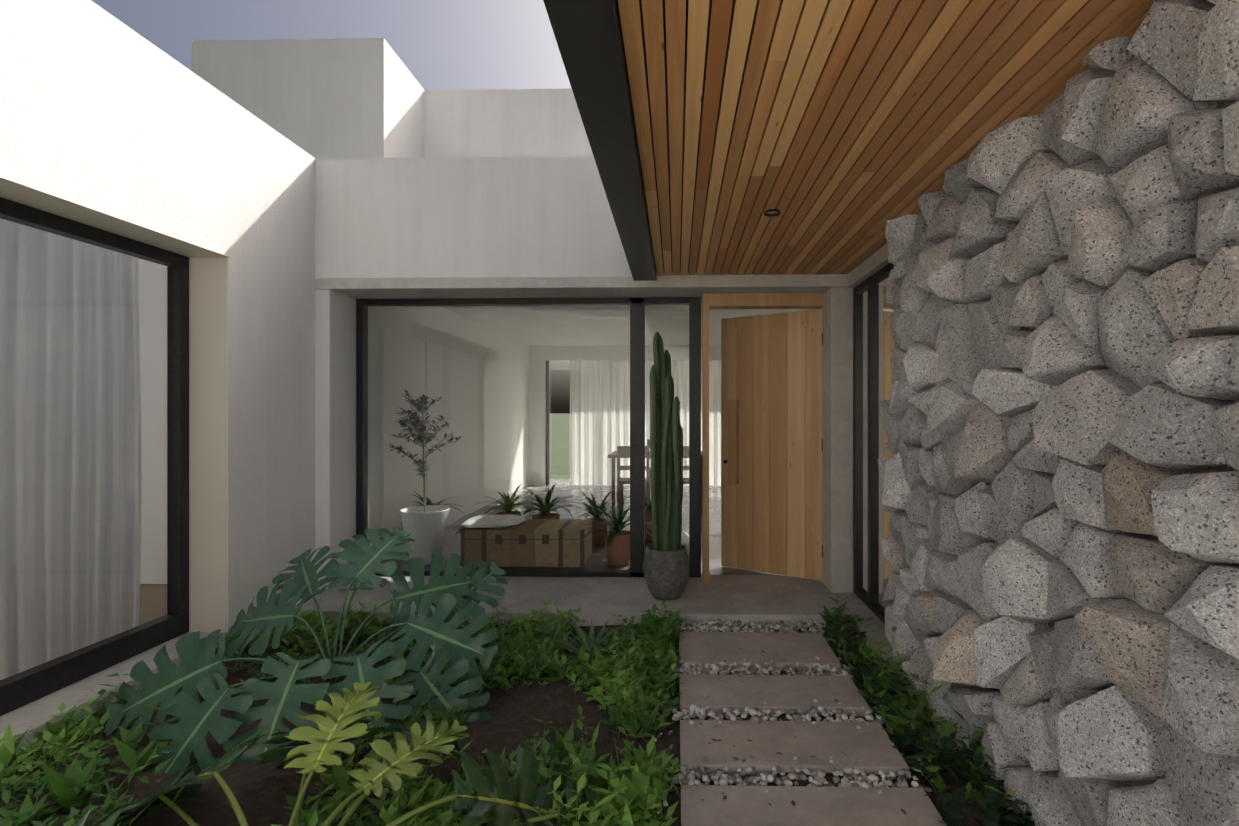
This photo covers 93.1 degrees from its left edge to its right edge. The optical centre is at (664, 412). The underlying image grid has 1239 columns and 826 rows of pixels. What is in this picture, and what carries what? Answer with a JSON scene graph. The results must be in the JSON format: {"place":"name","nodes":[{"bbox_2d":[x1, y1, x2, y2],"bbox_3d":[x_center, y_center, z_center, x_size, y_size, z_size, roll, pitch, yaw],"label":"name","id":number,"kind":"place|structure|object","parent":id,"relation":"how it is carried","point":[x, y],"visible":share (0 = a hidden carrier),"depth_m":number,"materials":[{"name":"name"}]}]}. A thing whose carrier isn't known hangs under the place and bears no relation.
{"place":"outdoors","nodes":[
{"label":"outdoors","id":0,"kind":"place"},
{"bbox_2d":[139,584,166,624],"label":"room floors","id":1,"kind":"structure","parent":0,"point":[152,592],"depth_m":4.23,"materials":[{"name":"brown wood"}]},
{"bbox_2d":[0,218,140,679],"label":"curtain","id":2,"kind":"object","parent":1,"relation":"on","point":[58,374],"depth_m":3.17,"materials":[{"name":"white fabric"}]},
{"bbox_2d":[91,0,570,412],"label":"sky","id":3,"kind":"structure","parent":0,"point":[444,44],"materials":[{"name":"blue"}]},
{"bbox_2d":[0,623,1019,825],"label":"garden soil","id":4,"kind":"structure","parent":0,"point":[259,790],"depth_m":2.50,"materials":[{"name":"brown soil"}]},
{"bbox_2d":[105,527,507,777],"bbox_3d":[-1.709,1.107,2.921,1.810,0.926,1.290,0,0,1],"label":"monstera plant","id":5,"kind":"object","parent":4,"relation":"on","point":[449,595],"visible":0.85,"depth_m":2.76,"materials":[{"name":"green plant"}]},
{"bbox_2d":[71,682,612,825],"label":"philodendron plant","id":6,"kind":"object","parent":4,"relation":"on","point":[498,796],"visible":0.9,"depth_m":1.93,"materials":[{"name":"green plant"}]},
{"bbox_2d":[496,598,512,628],"bbox_3d":[-1.045,1.311,3.775,0.146,0.255,0.107,0,0,40],"label":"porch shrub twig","id":7,"kind":"object","parent":4,"relation":"on","point":[500,613],"visible":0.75,"depth_m":3.78,"materials":[{"name":"green plant"}]},
{"bbox_2d":[0,583,1016,825],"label":"groundcover plants","id":8,"kind":"object","parent":4,"relation":"on","point":[638,793],"visible":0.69,"depth_m":2.45,"materials":[{"name":"green plant"}]},
{"bbox_2d":[531,617,971,781],"bbox_3d":[0.236,1.366,2.969,2.263,0.343,1.734,0,0,1],"label":"fern plant","id":9,"kind":"object","parent":4,"relation":"on","point":[581,633],"visible":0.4,"depth_m":3.33,"materials":[{"name":"green plant"}]},
{"bbox_2d":[651,619,962,818],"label":"gravel strips","id":10,"kind":"object","parent":4,"relation":"on","point":[856,777],"visible":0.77,"depth_m":2.69,"materials":[{"name":"grey gravel"}]},
{"bbox_2d":[679,632,946,825],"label":"path pavers","id":11,"kind":"object","parent":4,"relation":"on","point":[872,748],"visible":0.73,"depth_m":2.46,"materials":[{"name":"concrete"}]},
{"bbox_2d":[382,579,944,823],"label":"leaf litter","id":12,"kind":"object","parent":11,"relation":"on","point":[794,802],"visible":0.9,"depth_m":2.13,"materials":[{"name":"brown plant"}]},
{"bbox_2d":[821,612,1034,825],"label":"plants","id":13,"kind":"object","parent":4,"relation":"on","point":[956,799],"depth_m":2.29,"materials":[{"name":"green plant"}]},
{"bbox_2d":[550,413,569,478],"bbox_3d":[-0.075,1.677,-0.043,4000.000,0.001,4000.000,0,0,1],"label":"ground","id":14,"kind":"structure","parent":0,"point":[557,439],"depth_m":30.19,"materials":[{"name":"green plant"}]},
{"bbox_2d":[0,0,852,638],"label":"house walls","id":15,"kind":"structure","parent":14,"relation":"on","point":[282,174],"depth_m":4.47,"materials":[{"name":"paint"}]},
{"bbox_2d":[0,176,230,631],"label":"window reveal","id":16,"kind":"object","parent":15,"relation":"attached to","point":[207,440],"depth_m":3.63,"materials":[{"name":"beige paint"}]},
{"bbox_2d":[0,197,893,715],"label":"window frames","id":17,"kind":"structure","parent":15,"relation":"attached to","point":[34,683],"depth_m":4.04,"materials":[{"name":"black metal"}]},
{"bbox_2d":[0,217,899,680],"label":"window glass","id":18,"kind":"object","parent":17,"relation":"in","point":[884,347],"visible":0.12,"depth_m":3.98,"materials":[{"name":"clear glass"}]},
{"bbox_2d":[548,299,701,318],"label":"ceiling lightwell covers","id":19,"kind":"object","parent":15,"relation":"on","point":[599,313],"depth_m":7.44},
{"bbox_2d":[0,69,1115,750],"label":"concrete beams","id":20,"kind":"structure","parent":14,"relation":"on","point":[838,441],"depth_m":4.43,"materials":[{"name":"grey concrete"}]},
{"bbox_2d":[543,0,655,280],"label":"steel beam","id":21,"kind":"structure","parent":20,"relation":"attached to","point":[588,35],"depth_m":1.92,"materials":[{"name":"grey metal"}]},
{"bbox_2d":[616,0,804,271],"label":"soffit backing","id":22,"kind":"object","parent":20,"relation":"attached to","point":[686,33],"visible":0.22,"depth_m":2.02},
{"bbox_2d":[702,293,823,583],"bbox_3d":[0.826,0.203,4.709,1.030,2.308,0.140,0,0,1],"label":"door frame","id":23,"kind":"object","parent":20,"relation":"attached to","point":[762,300],"visible":0.55,"depth_m":4.65,"materials":[{"name":"brown wood"}]},
{"bbox_2d":[721,309,822,580],"bbox_3d":[0.886,0.258,4.922,0.913,2.182,0.105,0,0,32],"label":"door leaf","id":24,"kind":"object","parent":20,"relation":"attached to","point":[771,441],"visible":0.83,"depth_m":4.91,"materials":[{"name":"brown wood"}]},
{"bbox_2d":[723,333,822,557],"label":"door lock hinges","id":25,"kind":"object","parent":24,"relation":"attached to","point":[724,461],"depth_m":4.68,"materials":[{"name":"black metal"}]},
{"bbox_2d":[618,0,1161,274],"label":"soffit planks","id":26,"kind":"object","parent":20,"relation":"attached to","point":[881,112],"visible":0.94,"depth_m":1.98,"materials":[{"name":"brown wood"}]},
{"bbox_2d":[764,209,780,216],"bbox_3d":[0.560,-1.038,3.034,0.086,0.012,0.086,0,0,1],"label":"downlight","id":27,"kind":"object","parent":26,"relation":"attached to","point":[772,215],"visible":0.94,"depth_m":3.05,"materials":[{"name":"black metal"}]},
{"bbox_2d":[941,101,1238,785],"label":"stone wall","id":28,"kind":"structure","parent":20,"relation":"attached to","point":[1222,104],"depth_m":1.46,"materials":[{"name":"grey stone"}]},
{"bbox_2d":[286,575,888,647],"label":"porch slab","id":29,"kind":"structure","parent":14,"relation":"on","point":[599,601],"depth_m":4.23,"materials":[{"name":"concrete"}]},
{"bbox_2d":[643,544,689,600],"bbox_3d":[0.017,1.172,4.316,0.344,0.370,0.344,0,0,1],"label":"cactus pot","id":30,"kind":"object","parent":29,"relation":"on","point":[666,574],"visible":0.92,"depth_m":4.18,"materials":[{"name":"grey concrete"}]},
{"label":"cactus pot soil","id":31,"kind":"structure","parent":30,"relation":"on","visible":0},
{"bbox_2d":[647,332,687,550],"bbox_3d":[0.028,0.217,4.313,0.325,1.620,0.258,0,0,1],"label":"cactus","id":32,"kind":"object","parent":31,"relation":"on","point":[666,451],"visible":1,"depth_m":4.27,"materials":[{"name":"green plant"}]},
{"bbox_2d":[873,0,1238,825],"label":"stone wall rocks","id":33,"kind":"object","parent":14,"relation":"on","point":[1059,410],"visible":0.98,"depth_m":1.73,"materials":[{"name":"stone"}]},
{"bbox_2d":[380,479,778,574],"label":"interior floor","id":34,"kind":"structure","parent":0,"point":[716,567],"depth_m":7.60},
{"bbox_2d":[399,505,449,564],"bbox_3d":[-2.181,1.117,5.342,0.430,0.480,0.430,0,0,1],"label":"white planter","id":35,"kind":"object","parent":34,"relation":"on","point":[417,533],"depth_m":5.21,"materials":[{"name":"white ceramic"}]},
{"bbox_2d":[384,390,460,512],"bbox_3d":[-2.235,0.355,5.418,0.587,1.125,0.634,0,0,34],"label":"potted tree","id":36,"kind":"object","parent":35,"relation":"on","point":[415,423],"depth_m":5.35,"materials":[{"name":"green plant"}]},
{"bbox_2d":[139,258,720,583],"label":"interior walls","id":37,"kind":"structure","parent":34,"relation":"on","point":[492,405],"depth_m":6.66,"materials":[{"name":"white paint"}]},
{"bbox_2d":[546,360,549,484],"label":"window frames","id":38,"kind":"structure","parent":37,"relation":"attached to","point":[548,418],"depth_m":11.05,"materials":[{"name":"white"}]},
{"bbox_2d":[464,519,591,566],"bbox_3d":[-1.226,1.177,5.342,1.066,0.320,0.520,0,0,1],"label":"storage trunk","id":39,"kind":"object","parent":34,"relation":"on","point":[534,560],"depth_m":5.08,"materials":[{"name":"brown wood"}]},
{"bbox_2d":[453,514,527,534],"bbox_3d":[-1.581,1.020,5.314,0.652,0.176,0.542,0,0,1],"label":"sheepskin throw","id":40,"kind":"object","parent":39,"relation":"on","point":[499,522],"depth_m":5.19,"materials":[{"name":"white fur"}]},
{"bbox_2d":[461,519,591,567],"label":"trunk straps","id":41,"kind":"object","parent":39,"relation":"on","point":[498,540],"depth_m":5.08,"materials":[{"name":"grey metal"}]},
{"bbox_2d":[496,510,652,566],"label":"indoor fern pots","id":42,"kind":"object","parent":34,"relation":"on","point":[621,541],"depth_m":5.34,"materials":[{"name":"brown ceramic"}]},
{"bbox_2d":[399,484,688,547],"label":"potted plants","id":43,"kind":"object","parent":42,"relation":"in","point":[614,522],"depth_m":5.90,"materials":[{"name":"green plant"}]},
{"bbox_2d":[617,446,649,510],"bbox_3d":[-0.407,0.897,7.915,0.420,0.920,0.420,0,0,1],"label":"dining chair","id":44,"kind":"object","parent":34,"relation":"on","point":[625,451],"depth_m":7.72,"materials":[{"name":"brown wood"}]},
{"bbox_2d":[570,360,720,485],"bbox_3d":[-0.195,0.177,10.812,3.100,2.320,0.095,0,0,1],"label":"room curtain","id":45,"kind":"object","parent":34,"relation":"on","point":[603,451],"visible":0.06,"depth_m":10.82,"materials":[{"name":"white fabric"}]},
{"bbox_2d":[646,439,650,494],"bbox_3d":[-0.073,0.897,9.509,0.420,0.920,0.420,0,0,1],"label":"dining chair","id":46,"kind":"object","parent":34,"relation":"on","point":[648,442],"depth_m":9.68,"materials":[{"name":"brown wood"}]},
{"bbox_2d":[608,451,701,508],"bbox_3d":[-0.090,0.977,8.709,1.400,0.760,0.900,0,0,1],"label":"dining table","id":47,"kind":"object","parent":34,"relation":"on","point":[613,456],"visible":0.15,"depth_m":8.32,"materials":[{"name":"brown wood"}]},
{"bbox_2d":[683,446,688,483],"bbox_3d":[0.243,0.897,7.902,0.420,0.920,0.420,0,0,1],"label":"dining chair","id":48,"kind":"object","parent":34,"relation":"on","point":[686,450],"depth_m":7.71,"materials":[{"name":"brown wood"}]}
]}

